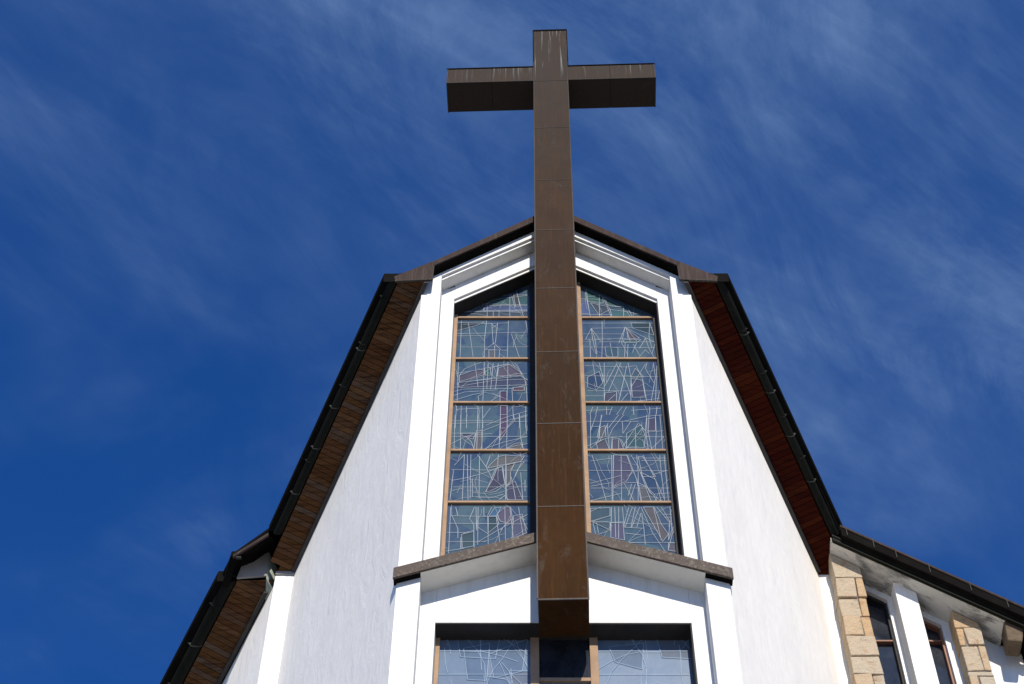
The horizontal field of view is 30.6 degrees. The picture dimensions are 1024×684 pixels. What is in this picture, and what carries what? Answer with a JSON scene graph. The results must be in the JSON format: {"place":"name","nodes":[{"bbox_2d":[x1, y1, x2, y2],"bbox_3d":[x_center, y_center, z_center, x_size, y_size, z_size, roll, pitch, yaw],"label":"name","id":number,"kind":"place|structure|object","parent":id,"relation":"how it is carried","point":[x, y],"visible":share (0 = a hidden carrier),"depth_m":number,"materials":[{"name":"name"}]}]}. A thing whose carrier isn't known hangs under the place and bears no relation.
{"place":"outdoors","nodes":[
{"label":"outdoors","id":0,"kind":"place"},
{"bbox_2d":[0,0,1023,683],"label":"sky","id":1,"kind":"structure","parent":0,"point":[205,205],"materials":[{"name":"blue"}]},
{"bbox_2d":[160,216,1023,683],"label":"church","id":2,"kind":"structure","parent":0,"point":[394,542],"depth_m":21.36,"materials":[{"name":"white paint"}]},
{"bbox_2d":[446,29,655,636],"bbox_3d":[0.539,-0.898,23.189,3.024,12.738,0.592,-1,-56,1],"label":"cross","id":3,"kind":"object","parent":2,"relation":"attached to","point":[550,87],"visible":1,"depth_m":22.47,"materials":[{"name":"brown metal"}]},
{"bbox_2d":[441,282,680,555],"bbox_3d":[0.517,0.784,21.456,2.473,5.892,0.075,0,-56,0],"label":"stained glass window","id":4,"kind":"structure","parent":2,"relation":"in","point":[490,488],"depth_m":21.18,"materials":[{"name":"blue glass"}]},
{"bbox_2d":[433,637,693,683],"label":"lower window","id":5,"kind":"structure","parent":2,"relation":"in","point":[534,660],"depth_m":18.06,"materials":[{"name":"blue glass"}]},
{"bbox_2d":[867,594,904,683],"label":"narrow window","id":6,"kind":"structure","parent":2,"relation":"in","point":[880,620],"depth_m":21.98,"materials":[{"name":"black glass"}]},
{"bbox_2d":[923,620,954,683],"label":"narrow window","id":7,"kind":"structure","parent":2,"relation":"in","point":[934,634],"depth_m":21.83,"materials":[{"name":"black glass"}]}
]}

